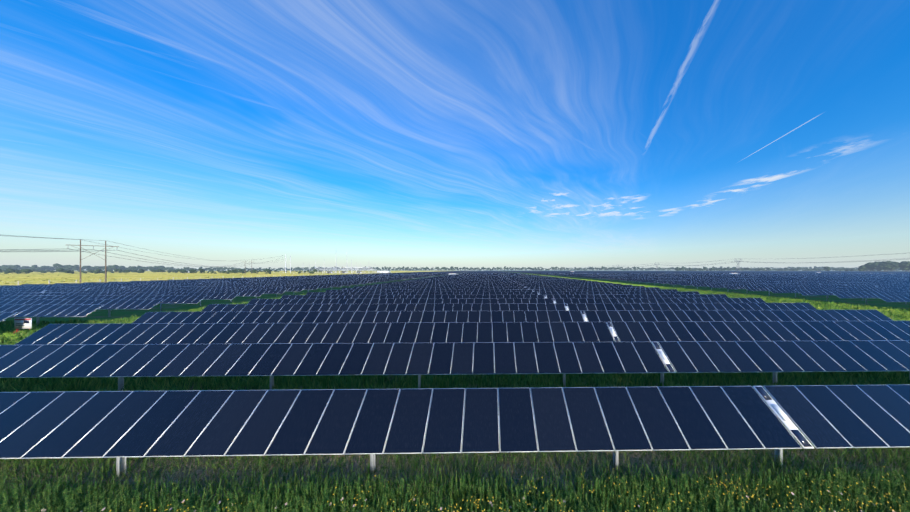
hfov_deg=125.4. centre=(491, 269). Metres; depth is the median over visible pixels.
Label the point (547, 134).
sky
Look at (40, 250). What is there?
power line
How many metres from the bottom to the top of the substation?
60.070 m
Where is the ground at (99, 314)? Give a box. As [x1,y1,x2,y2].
[0,270,909,511]
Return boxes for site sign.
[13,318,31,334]
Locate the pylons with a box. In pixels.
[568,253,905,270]
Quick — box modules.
[0,271,909,458]
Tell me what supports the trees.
on the ground at (99, 314)
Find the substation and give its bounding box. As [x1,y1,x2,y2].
[271,261,389,273]
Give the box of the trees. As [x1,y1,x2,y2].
[0,261,909,273]
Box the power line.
[8,235,290,282]
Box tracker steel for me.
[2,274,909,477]
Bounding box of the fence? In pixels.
[3,271,429,284]
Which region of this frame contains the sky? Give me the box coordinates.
[0,0,909,269]

